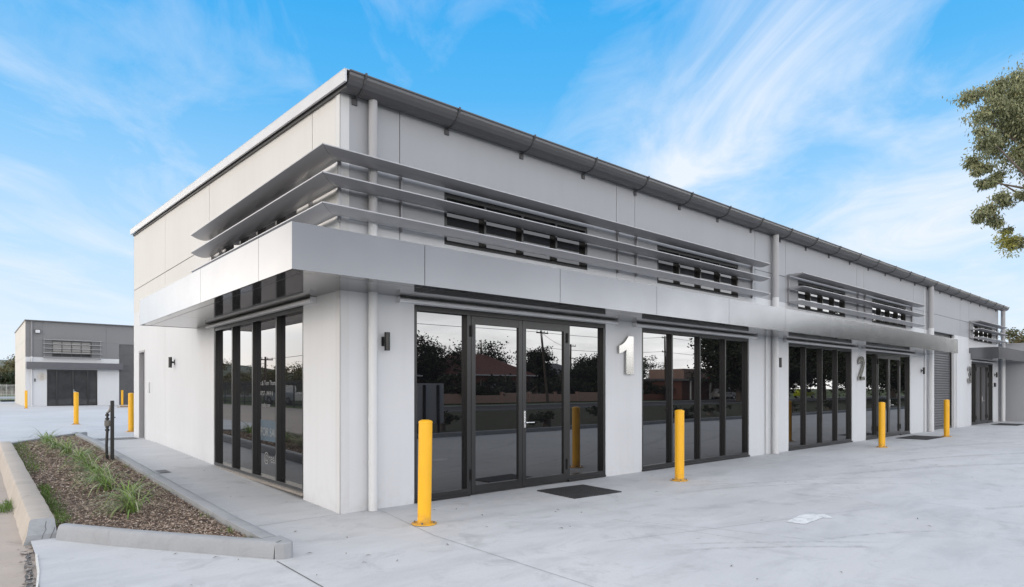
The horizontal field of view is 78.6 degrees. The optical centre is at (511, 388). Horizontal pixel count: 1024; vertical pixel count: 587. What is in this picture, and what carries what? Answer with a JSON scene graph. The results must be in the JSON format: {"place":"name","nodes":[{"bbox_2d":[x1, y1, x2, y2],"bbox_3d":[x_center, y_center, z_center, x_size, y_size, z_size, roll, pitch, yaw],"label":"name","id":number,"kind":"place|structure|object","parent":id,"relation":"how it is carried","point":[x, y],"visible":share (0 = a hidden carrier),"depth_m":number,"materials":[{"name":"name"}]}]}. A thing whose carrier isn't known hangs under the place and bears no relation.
{"place":"outdoors","nodes":[
{"label":"outdoors","id":0,"kind":"place"},
{"bbox_2d":[0,396,13,398],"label":"road","id":1,"kind":"structure","parent":0,"point":[8,397],"depth_m":94.69,"materials":[{"name":"grey asphalt"}]},
{"bbox_2d":[0,360,14,366],"bbox_3d":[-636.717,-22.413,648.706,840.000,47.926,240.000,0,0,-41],"label":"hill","id":2,"kind":"structure","parent":0,"point":[2,364],"depth_m":692.12,"materials":[{"name":"green plant"}]},
{"bbox_2d":[0,471,38,586],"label":"driveway","id":3,"kind":"structure","parent":0,"point":[12,574],"depth_m":6.04,"materials":[{"name":"concrete"}]},
{"bbox_2d":[0,497,14,513],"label":"grass","id":4,"kind":"structure","parent":3,"relation":"on","point":[7,506],"depth_m":7.82,"materials":[{"name":"green plant"}]},
{"bbox_2d":[0,441,53,545],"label":"old kerb","id":5,"kind":"structure","parent":3,"relation":"on","point":[29,502],"depth_m":8.07,"materials":[{"name":"beige concrete"}]},
{"bbox_2d":[18,546,35,586],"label":"broken concrete crumbs","id":6,"kind":"object","parent":3,"relation":"on","point":[29,567],"visible":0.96,"depth_m":5.48,"materials":[{"name":"grey concrete"}]},
{"bbox_2d":[24,554,33,586],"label":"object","id":7,"kind":"object","parent":3,"relation":"on","point":[27,577],"visible":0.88,"depth_m":5.32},
{"bbox_2d":[35,554,39,586],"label":"slab edge","id":8,"kind":"object","parent":3,"relation":"on","point":[37,568],"visible":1,"depth_m":5.35,"materials":[{"name":"grey concrete"}]},
{"bbox_2d":[24,517,56,545],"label":"kerb end","id":9,"kind":"structure","parent":3,"relation":"on","point":[36,529],"depth_m":6.38,"materials":[{"name":"concrete"}]},
{"bbox_2d":[97,437,137,440],"bbox_3d":[-10.376,1.323,16.426,0.870,0.006,0.740,0,0,-41],"label":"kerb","id":10,"kind":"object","parent":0,"point":[100,439],"visible":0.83,"depth_m":16.44,"materials":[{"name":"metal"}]},
{"bbox_2d":[0,401,1023,586],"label":"yard","id":11,"kind":"structure","parent":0,"point":[960,491],"depth_m":6.91,"materials":[{"name":"concrete"}]},
{"bbox_2d":[25,390,27,407],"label":"bollard","id":12,"kind":"object","parent":11,"relation":"on","point":[26,398],"visible":1,"depth_m":41.39,"materials":[{"name":"metal"}]},
{"bbox_2d":[11,432,86,444],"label":"kerb","id":13,"kind":"structure","parent":11,"relation":"on","point":[39,439],"depth_m":14.82,"materials":[{"name":"concrete"}]},
{"bbox_2d":[72,392,78,424],"bbox_3d":[-16.079,0.734,23.063,0.290,1.189,0.290,0,0,-41],"label":"bollard","id":14,"kind":"object","parent":11,"relation":"on","point":[76,407],"visible":1,"depth_m":23.00,"materials":[{"name":"metal"}]},
{"bbox_2d":[121,390,122,404],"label":"bollard","id":15,"kind":"object","parent":11,"relation":"on","point":[121,397],"visible":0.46,"depth_m":48.99,"materials":[{"name":"metal"}]},
{"bbox_2d":[13,435,245,536],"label":"bark chips","id":16,"kind":"object","parent":11,"relation":"on","point":[100,451],"visible":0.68,"depth_m":8.15,"materials":[{"name":"brown wood"}]},
{"bbox_2d":[14,441,47,474],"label":"grass","id":17,"kind":"structure","parent":16,"relation":"on","point":[23,454],"depth_m":11.48,"materials":[{"name":"green plant"}]},
{"bbox_2d":[17,426,67,444],"bbox_3d":[-10.532,1.140,14.109,1.053,0.606,1.076,0,0,-41],"label":"strap leaf plant","id":18,"kind":"object","parent":16,"relation":"on","point":[44,437],"visible":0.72,"depth_m":14.07,"materials":[{"name":"green plant"}]},
{"bbox_2d":[27,435,78,450],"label":"strap leaf plant","id":19,"kind":"object","parent":16,"relation":"on","point":[52,444],"visible":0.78,"depth_m":13.04,"materials":[{"name":"green plant"}]},
{"bbox_2d":[36,483,77,525],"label":"grass","id":20,"kind":"structure","parent":16,"relation":"on","point":[43,494],"depth_m":7.48,"materials":[{"name":"green plant"}]},
{"bbox_2d":[36,434,84,456],"bbox_3d":[-8.698,1.157,12.114,1.062,0.685,1.022,0,0,12],"label":"strap leaf plant","id":21,"kind":"object","parent":16,"relation":"on","point":[67,448],"visible":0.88,"depth_m":12.09,"materials":[{"name":"green plant"}]},
{"bbox_2d":[55,439,106,463],"bbox_3d":[-7.690,1.211,11.162,1.146,0.668,1.130,0,0,-41],"label":"strap leaf plant","id":22,"kind":"object","parent":16,"relation":"on","point":[80,452],"visible":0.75,"depth_m":11.15,"materials":[{"name":"green plant"}]},
{"bbox_2d":[50,451,112,471],"bbox_3d":[-6.959,1.240,10.151,0.945,0.561,1.090,0,0,12],"label":"strap leaf plant","id":23,"kind":"object","parent":16,"relation":"on","point":[88,464],"visible":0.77,"depth_m":10.18,"materials":[{"name":"green plant"}]},
{"bbox_2d":[60,464,137,496],"bbox_3d":[-5.505,1.283,8.438,1.031,0.637,0.942,0,0,0],"label":"strap leaf plant","id":24,"kind":"object","parent":16,"relation":"on","point":[108,480],"visible":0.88,"depth_m":8.44,"materials":[{"name":"green plant"}]},
{"bbox_2d":[61,455,142,483],"bbox_3d":[-6.077,1.277,9.291,1.274,0.619,0.980,0,0,13],"label":"strap leaf plant","id":25,"kind":"object","parent":16,"relation":"on","point":[98,470],"visible":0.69,"depth_m":9.26,"materials":[{"name":"green plant"}]},
{"bbox_2d":[104,405,109,459],"bbox_3d":[-7.465,0.827,11.566,0.128,1.044,0.072,0,0,-41],"label":"tap standpipe","id":26,"kind":"object","parent":16,"relation":"on","point":[107,423],"visible":0.93,"depth_m":11.53,"materials":[{"name":"metal"}]},
{"bbox_2d":[110,401,115,459],"bbox_3d":[-7.347,0.791,11.509,0.078,1.130,0.056,0,0,-41],"label":"tap post","id":27,"kind":"object","parent":16,"relation":"on","point":[112,417],"visible":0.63,"depth_m":11.48,"materials":[{"name":"metal"}]},
{"bbox_2d":[85,472,170,503],"bbox_3d":[-4.831,1.313,7.886,0.888,0.630,1.083,0,0,35],"label":"strap leaf plant","id":28,"kind":"object","parent":16,"relation":"on","point":[132,491],"visible":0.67,"depth_m":7.95,"materials":[{"name":"green plant"}]},
{"bbox_2d":[76,482,180,519],"bbox_3d":[-4.347,1.384,7.190,1.098,0.589,0.952,0,0,2],"label":"strap leaf plant","id":29,"kind":"object","parent":16,"relation":"on","point":[132,505],"visible":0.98,"depth_m":7.13,"materials":[{"name":"green plant"}]},
{"bbox_2d":[126,393,133,431],"bbox_3d":[-11.667,0.734,19.145,0.290,1.189,0.290,0,0,-41],"label":"bollard","id":30,"kind":"object","parent":11,"relation":"on","point":[130,412],"visible":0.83,"depth_m":19.08,"materials":[{"name":"metal"}]},
{"bbox_2d":[155,470,169,472],"bbox_3d":[-6.043,1.434,10.819,0.180,0.006,0.390,0,0,-41],"label":"drain grate","id":31,"kind":"object","parent":11,"relation":"on","point":[161,471],"visible":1,"depth_m":10.78,"materials":[{"name":"metal"}]},
{"bbox_2d":[56,523,280,558],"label":"kerb","id":32,"kind":"structure","parent":11,"relation":"on","point":[194,543],"depth_m":5.99,"materials":[{"name":"concrete"}]},
{"bbox_2d":[72,432,275,538],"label":"kerb","id":33,"kind":"structure","parent":11,"relation":"on","point":[235,523],"depth_m":7.79,"materials":[{"name":"concrete"}]},
{"bbox_2d":[262,535,292,559],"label":"kerb","id":34,"kind":"structure","parent":11,"relation":"on","point":[284,548],"depth_m":5.68,"materials":[{"name":"concrete"}]},
{"bbox_2d":[411,420,436,525],"bbox_3d":[-0.996,0.954,7.154,0.290,1.189,0.290,1,-1,-41],"label":"bollard","id":35,"kind":"object","parent":11,"relation":"on","point":[424,472],"visible":1,"depth_m":7.09,"materials":[{"name":"metal"}]},
{"bbox_2d":[20,437,877,586],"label":"slab joints","id":36,"kind":"object","parent":11,"relation":"on","point":[456,542],"visible":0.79,"depth_m":5.89,"materials":[{"name":"grey concrete"}]},
{"bbox_2d":[130,68,1023,513],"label":"warehouse","id":37,"kind":"structure","parent":11,"relation":"on","point":[346,280],"depth_m":10.14,"materials":[{"name":"concrete"}]},
{"bbox_2d":[139,350,144,438],"bbox_3d":[-9.785,0.172,16.654,0.147,2.355,0.728,0,0,-41],"label":"side door","id":38,"kind":"structure","parent":37,"relation":"in","point":[141,353],"depth_m":16.86,"materials":[{"name":"metal"}]},
{"bbox_2d":[214,306,302,495],"bbox_3d":[-4.198,0.164,10.158,0.117,2.617,4.165,0,0,-41],"label":"window","id":39,"kind":"structure","parent":37,"relation":"in","point":[248,353],"depth_m":10.02,"materials":[{"name":"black glass"}]},
{"bbox_2d":[225,210,296,252],"bbox_3d":[-4.043,-2.250,10.005,0.082,0.960,3.298,0,0,-41],"label":"high window","id":40,"kind":"structure","parent":37,"relation":"in","point":[294,213],"depth_m":9.95,"materials":[{"name":"black glass"}]},
{"bbox_2d":[470,316,521,493],"bbox_3d":[-0.225,0.242,9.357,1.009,2.580,0.071,0,0,-41],"label":"door","id":41,"kind":"structure","parent":37,"relation":"in","point":[496,343],"depth_m":9.37,"materials":[{"name":"black glass"}]},
{"bbox_2d":[414,305,605,502],"bbox_3d":[0.141,0.209,9.708,3.914,2.673,0.112,0,0,-41],"label":"window","id":42,"kind":"structure","parent":37,"relation":"in","point":[442,338],"depth_m":9.00,"materials":[{"name":"black glass"}]},
{"bbox_2d":[444,192,586,269],"bbox_3d":[0.129,-2.375,9.735,2.948,0.730,0.112,0,0,-41],"label":"high window","id":43,"kind":"structure","parent":37,"relation":"in","point":[453,220],"depth_m":9.61,"materials":[{"name":"black glass"}]},
{"bbox_2d":[522,321,568,486],"bbox_3d":[0.556,0.242,10.005,1.008,2.580,0.114,0,0,-41],"label":"door","id":44,"kind":"structure","parent":37,"relation":"in","point":[544,345],"depth_m":10.02,"materials":[{"name":"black glass"}]},
{"bbox_2d":[642,328,749,470],"bbox_3d":[3.879,0.207,12.939,3.925,2.675,0.117,0,0,-41],"label":"window","id":45,"kind":"structure","parent":37,"relation":"in","point":[704,376],"depth_m":12.90,"materials":[{"name":"black glass"}]},
{"bbox_2d":[657,245,737,297],"bbox_3d":[3.863,-2.375,12.969,2.988,0.730,0.112,0,0,-41],"label":"high window","id":46,"kind":"structure","parent":37,"relation":"in","point":[662,265],"depth_m":12.90,"materials":[{"name":"black glass"}]},
{"bbox_2d":[788,343,852,450],"bbox_3d":[8.301,0.207,16.770,3.925,2.675,0.117,0,0,-41],"label":"window","id":47,"kind":"structure","parent":37,"relation":"in","point":[819,377],"depth_m":16.75,"materials":[{"name":"black glass"}]},
{"bbox_2d":[798,280,844,316],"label":"high window","id":48,"kind":"structure","parent":37,"relation":"in","point":[802,295],"depth_m":16.77,"materials":[{"name":"black glass"}]},
{"bbox_2d":[877,354,888,436],"bbox_3d":[11.682,0.242,19.671,1.004,2.580,0.071,0,0,-41],"label":"door","id":49,"kind":"structure","parent":37,"relation":"in","point":[882,360],"depth_m":19.74,"materials":[{"name":"black glass"}]},
{"bbox_2d":[866,351,910,439],"bbox_3d":[12.046,0.209,20.020,3.904,2.673,0.112,0,0,-41],"label":"window","id":50,"kind":"structure","parent":37,"relation":"in","point":[871,357],"depth_m":19.35,"materials":[{"name":"black glass"}]},
{"bbox_2d":[872,299,905,327],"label":"high window","id":51,"kind":"structure","parent":37,"relation":"in","point":[875,311],"depth_m":20.04,"materials":[{"name":"black glass"}]},
{"bbox_2d":[889,356,900,435],"bbox_3d":[12.459,0.242,20.315,1.004,2.580,0.114,0,0,-41],"label":"door","id":52,"kind":"structure","parent":37,"relation":"in","point":[894,361],"depth_m":20.38,"materials":[{"name":"black glass"}]},
{"bbox_2d":[934,331,951,429],"bbox_3d":[16.335,-0.400,23.841,2.718,3.901,0.052,0,0,-41],"label":"roller door","id":53,"kind":"structure","parent":37,"relation":"in","point":[942,362],"depth_m":24.00,"materials":[{"name":"metal"}]},
{"bbox_2d":[976,364,981,423],"bbox_3d":[20.185,0.242,27.035,0.951,2.580,0.071,0,0,-41],"label":"door","id":54,"kind":"structure","parent":37,"relation":"in","point":[978,366],"depth_m":27.09,"materials":[{"name":"black glass"}]},
{"bbox_2d":[971,362,992,424],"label":"window","id":55,"kind":"structure","parent":37,"relation":"in","point":[973,364],"depth_m":28.00,"materials":[{"name":"black glass"}]},
{"bbox_2d":[974,324,991,343],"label":"high window","id":56,"kind":"structure","parent":37,"relation":"in","point":[976,333],"depth_m":27.48,"materials":[{"name":"black glass"}]},
{"bbox_2d":[982,364,987,422],"bbox_3d":[20.922,0.242,27.646,0.951,2.580,0.114,0,0,-41],"label":"door","id":57,"kind":"structure","parent":37,"relation":"in","point":[984,367],"depth_m":27.74,"materials":[{"name":"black glass"}]},
{"bbox_2d":[537,484,621,498],"bbox_3d":[1.007,1.542,9.378,0.950,0.014,0.840,0,0,-37],"label":"doormat","id":58,"kind":"object","parent":11,"relation":"on","point":[578,491],"visible":1,"depth_m":9.30,"materials":[{"name":"rubber"}]},
{"bbox_2d":[671,410,687,481],"bbox_3d":[2.817,0.954,10.514,0.290,1.189,0.290,0,0,-41],"label":"bollard","id":59,"kind":"object","parent":11,"relation":"on","point":[679,445],"visible":1,"depth_m":10.45,"materials":[{"name":"metal"}]},
{"bbox_2d":[786,514,832,523],"bbox_3d":[3.547,1.546,7.431,0.800,0.001,0.350,0,0,-41],"label":"painted arrow","id":60,"kind":"object","parent":11,"relation":"on","point":[804,518],"visible":1,"depth_m":7.42,"materials":[{"name":"white paint"}]},
{"bbox_2d":[876,402,887,447],"bbox_3d":[9.720,0.954,16.428,0.290,1.189,0.290,0,0,-41],"label":"bollard","id":61,"kind":"object","parent":11,"relation":"on","point":[881,424],"visible":1,"depth_m":16.37,"materials":[{"name":"metal"}]},
{"bbox_2d":[898,435,941,439],"bbox_3d":[12.791,1.542,19.592,1.700,0.014,0.850,0,0,-41],"label":"doormat","id":62,"kind":"object","parent":11,"relation":"on","point":[918,437],"visible":1,"depth_m":19.51,"materials":[{"name":"rubber"}]},
{"bbox_2d":[942,399,951,436],"bbox_3d":[13.937,0.954,20.047,0.290,1.189,0.290,0,0,-41],"label":"bollard","id":63,"kind":"object","parent":11,"relation":"on","point":[946,418],"visible":1,"depth_m":19.98,"materials":[{"name":"metal"}]},
{"bbox_2d":[991,423,1023,425],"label":"doormat","id":64,"kind":"object","parent":11,"relation":"on","point":[1010,424],"visible":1,"depth_m":26.52,"materials":[{"name":"rubber"}]},
{"bbox_2d":[0,0,1023,359],"label":"sky","id":65,"kind":"structure","parent":0,"point":[828,120],"materials":[{"name":"blue"}]},
{"bbox_3d":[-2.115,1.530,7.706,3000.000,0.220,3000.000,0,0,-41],"label":"ground","id":66,"kind":"structure","parent":0,"visible":0},
{"bbox_2d":[0,384,12,395],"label":"palisade fence","id":67,"kind":"object","parent":66,"relation":"on","point":[6,389],"visible":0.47,"depth_m":111.99,"materials":[{"name":"grey metal"}]},
{"bbox_2d":[0,371,14,394],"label":"tree","id":68,"kind":"object","parent":66,"relation":"on","point":[3,380],"visible":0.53,"depth_m":126.91,"materials":[{"name":"green plant"}]},
{"bbox_2d":[0,354,14,393],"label":"tree","id":69,"kind":"object","parent":66,"relation":"on","point":[10,363],"visible":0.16,"depth_m":148.52,"materials":[{"name":"green plant"}]},
{"bbox_2d":[0,370,14,394],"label":"tree","id":70,"kind":"object","parent":66,"relation":"on","point":[8,388],"visible":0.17,"depth_m":128.72,"materials":[{"name":"green plant"}]},
{"bbox_2d":[0,391,14,399],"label":"fence","id":71,"kind":"object","parent":66,"relation":"on","point":[6,395],"visible":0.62,"depth_m":70.01,"materials":[{"name":"grey metal"}]},
{"bbox_2d":[14,319,133,405],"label":"warehouse","id":72,"kind":"structure","parent":66,"relation":"on","point":[58,363],"depth_m":48.36,"materials":[{"name":"concrete"}]},
{"bbox_2d":[47,369,96,405],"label":"door","id":73,"kind":"structure","parent":72,"relation":"in","point":[62,385],"depth_m":48.03,"materials":[{"name":"black metal"}]},
{"bbox_2d":[52,340,91,357],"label":"high window","id":74,"kind":"structure","parent":72,"relation":"in","point":[65,349],"depth_m":48.04,"materials":[{"name":"grey glass"}]},
{"bbox_2d":[119,344,133,404],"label":"roller door","id":75,"kind":"structure","parent":72,"relation":"in","point":[126,352],"depth_m":50.41,"materials":[{"name":"metal"}]},
{"bbox_2d":[942,54,1023,258],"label":"gum tree","id":76,"kind":"object","parent":66,"relation":"on","point":[1004,104],"visible":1,"depth_m":39.95,"materials":[{"name":"green plant"}]},
{"bbox_2d":[998,327,1023,343],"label":"tree","id":77,"kind":"object","parent":66,"relation":"on","point":[1011,334],"visible":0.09,"depth_m":65.11,"materials":[{"name":"green plant"}]}
]}

